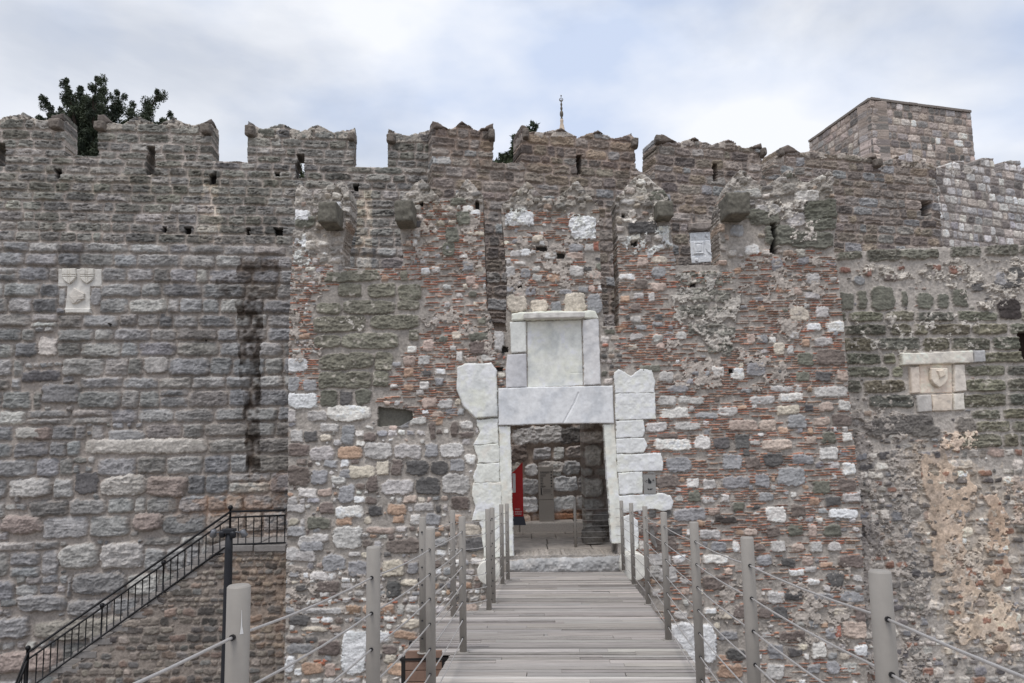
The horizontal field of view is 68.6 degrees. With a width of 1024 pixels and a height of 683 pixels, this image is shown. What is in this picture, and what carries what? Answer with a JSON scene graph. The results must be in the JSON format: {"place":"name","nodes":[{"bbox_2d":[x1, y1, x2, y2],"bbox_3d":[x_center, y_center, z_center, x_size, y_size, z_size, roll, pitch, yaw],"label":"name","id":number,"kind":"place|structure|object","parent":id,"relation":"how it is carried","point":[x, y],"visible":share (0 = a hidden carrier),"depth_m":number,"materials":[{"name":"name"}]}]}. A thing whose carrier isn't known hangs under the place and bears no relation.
{"place":"outdoors","nodes":[
{"label":"outdoors","id":0,"kind":"place"},
{"bbox_2d":[0,0,1023,174],"label":"sky","id":1,"kind":"structure","parent":0,"point":[774,74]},
{"bbox_2d":[513,532,611,553],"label":"paving","id":2,"kind":"structure","parent":0,"point":[546,540],"depth_m":15.04,"materials":[{"name":"grey stone"}]},
{"bbox_2d":[512,462,525,524],"bbox_3d":[0.103,3.175,15.686,0.353,1.294,0.150,-1,-6,0],"label":"banner stand","id":3,"kind":"object","parent":2,"relation":"on","point":[517,506],"visible":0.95,"depth_m":15.63,"materials":[{"name":"fabric"}]},
{"bbox_2d":[513,519,582,532],"bbox_3d":[1.371,4.075,16.492,4.790,0.268,0.500,-1,-6,0],"label":"granite ledge","id":4,"kind":"object","parent":2,"relation":"on","point":[566,525],"visible":0.12,"depth_m":16.25,"materials":[{"name":"grey stone"}]},
{"bbox_2d":[538,467,554,521],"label":"information pillar","id":5,"kind":"structure","parent":4,"relation":"on","point":[545,493],"depth_m":16.47,"materials":[{"name":"beige metal"}]},
{"bbox_2d":[573,500,608,546],"bbox_3d":[1.765,3.513,14.492,1.202,0.897,0.098,0,-7,-5],"label":"cable railing","id":6,"kind":"object","parent":2,"relation":"on","point":[575,524],"visible":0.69,"depth_m":14.44,"materials":[{"name":"metal"}]},
{"bbox_2d":[581,526,606,545],"bbox_3d":[1.617,3.853,14.860,0.504,0.365,0.530,-1,-6,0],"label":"boulder","id":7,"kind":"object","parent":2,"relation":"on","point":[590,531],"visible":0.95,"depth_m":14.65,"materials":[{"name":"grey stone"}]},
{"bbox_2d":[592,515,608,528],"bbox_3d":[1.820,3.639,15.121,0.410,0.276,0.536,-1,-6,0],"label":"boulder","id":8,"kind":"object","parent":7,"relation":"on","point":[601,521],"visible":0.72,"depth_m":14.91,"materials":[{"name":"grey stone"}]},
{"bbox_2d":[579,423,609,537],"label":"stone pier","id":9,"kind":"structure","parent":2,"relation":"on","point":[594,491],"depth_m":15.61,"materials":[{"name":"grey stone"}]},
{"bbox_2d":[284,170,867,682],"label":"castle gatehouse","id":10,"kind":"object","parent":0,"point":[714,396],"visible":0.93,"depth_m":13.81,"materials":[{"name":"grey stone"}]},
{"bbox_2d":[512,473,515,492],"bbox_3d":[0.038,2.718,14.405,0.060,0.360,0.100,-1,-6,0],"label":"wall box","id":11,"kind":"object","parent":10,"relation":"attached to","point":[513,483],"visible":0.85,"depth_m":14.36,"materials":[{"name":"grey metal"}]},
{"bbox_2d":[643,474,655,493],"bbox_3d":[2.501,2.595,13.640,0.228,0.345,0.038,-1,-6,0],"label":"sign plate","id":12,"kind":"object","parent":10,"relation":"attached to","point":[649,484],"visible":1,"depth_m":13.63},
{"bbox_2d":[649,526,656,546],"bbox_3d":[2.537,3.510,13.530,0.130,0.383,0.222,-1,-6,0],"label":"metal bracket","id":13,"kind":"object","parent":10,"relation":"attached to","point":[652,538],"visible":0.97,"depth_m":13.44,"materials":[{"name":"metal"}]},
{"bbox_2d":[808,97,974,166],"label":"square castle tower","id":14,"kind":"structure","parent":0,"point":[888,129],"depth_m":34.11,"materials":[{"name":"grey stone"}]},
{"label":"ground","id":15,"kind":"structure","parent":0,"visible":0},
{"bbox_2d":[34,73,176,167],"bbox_3d":[-12.778,0.090,23.161,4.516,17.515,2.828,-1,-6,0],"label":"conifer tree","id":16,"kind":"object","parent":15,"relation":"on","point":[84,111],"visible":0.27,"depth_m":23.45,"materials":[{"name":"green plant"}]},
{"bbox_2d":[50,537,286,682],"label":"stone staircase","id":17,"kind":"structure","parent":15,"relation":"on","point":[179,621],"depth_m":14.17,"materials":[{"name":"grey stone"}]},
{"bbox_2d":[15,505,285,682],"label":"stair railing","id":18,"kind":"object","parent":17,"relation":"on","point":[24,669],"visible":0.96,"depth_m":14.22,"materials":[{"name":"black metal"}]},
{"bbox_2d":[0,112,428,682],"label":"castle curtain wall","id":19,"kind":"structure","parent":15,"relation":"on","point":[144,341],"depth_m":16.22,"materials":[{"name":"grey stone"}]},
{"bbox_2d":[209,528,247,682],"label":"lamp post","id":20,"kind":"object","parent":15,"relation":"on","point":[229,534],"visible":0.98,"depth_m":12.23,"materials":[{"name":"black metal"}]},
{"bbox_2d":[299,163,304,177],"bbox_3d":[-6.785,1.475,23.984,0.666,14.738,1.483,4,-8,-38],"label":"leafy tree","id":21,"kind":"object","parent":15,"relation":"on","point":[301,175],"visible":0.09,"depth_m":24.45,"materials":[{"name":"green plant"}]},
{"bbox_2d":[400,641,449,682],"bbox_3d":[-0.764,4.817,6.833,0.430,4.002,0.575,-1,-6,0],"label":"wooden box","id":22,"kind":"object","parent":15,"relation":"on","point":[410,660],"visible":0.56,"depth_m":6.76,"materials":[{"name":"brown wood"}]},
{"bbox_2d":[493,120,539,163],"bbox_3d":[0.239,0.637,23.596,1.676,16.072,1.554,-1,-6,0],"label":"leafy tree","id":23,"kind":"object","parent":15,"relation":"on","point":[506,157],"visible":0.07,"depth_m":23.96,"materials":[{"name":"green plant"}]},
{"bbox_2d":[403,572,709,682],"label":"footbridge","id":24,"kind":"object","parent":15,"relation":"on","point":[570,627],"visible":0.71,"depth_m":7.37,"materials":[{"name":"grey wood"}]},
{"bbox_2d":[133,516,468,682],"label":"cable railing","id":25,"kind":"object","parent":24,"relation":"on","point":[236,641],"visible":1,"depth_m":3.37,"materials":[{"name":"metal"}]},
{"bbox_2d":[417,509,492,654],"bbox_3d":[-0.692,2.431,7.992,0.401,1.385,2.478,-2,-7,13],"label":"cable railing","id":26,"kind":"object","parent":24,"relation":"on","point":[422,589],"visible":0.9,"depth_m":8.62,"materials":[{"name":"metal"}]},
{"bbox_2d":[490,503,510,603],"bbox_3d":[-0.182,2.979,10.840,0.149,1.393,2.558,-1,-7,4],"label":"cable railing","id":27,"kind":"object","parent":24,"relation":"on","point":[501,547],"visible":1,"depth_m":11.44,"materials":[{"name":"metal"}]},
{"bbox_2d":[611,500,1023,682],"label":"cable railing","id":28,"kind":"object","parent":24,"relation":"on","point":[883,623],"visible":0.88,"depth_m":3.68,"materials":[{"name":"metal"}]},
{"bbox_2d":[559,95,564,129],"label":"minaret","id":29,"kind":"object","parent":15,"relation":"on","point":[561,119],"visible":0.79,"depth_m":62.41,"materials":[{"name":"stone"}]},
{"bbox_2d":[428,121,942,520],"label":"castle curtain wall","id":30,"kind":"structure","parent":15,"relation":"on","point":[892,203],"depth_m":18.15,"materials":[{"name":"grey stone"}]},
{"bbox_2d":[898,153,1023,247],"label":"castle battlement wall","id":31,"kind":"structure","parent":30,"relation":"attached to","point":[981,201],"depth_m":22.34,"materials":[{"name":"grey stone"}]},
{"bbox_2d":[834,244,1023,682],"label":"castle wall","id":32,"kind":"structure","parent":15,"relation":"on","point":[934,342],"depth_m":14.93,"materials":[{"name":"grey stone"}]}
]}

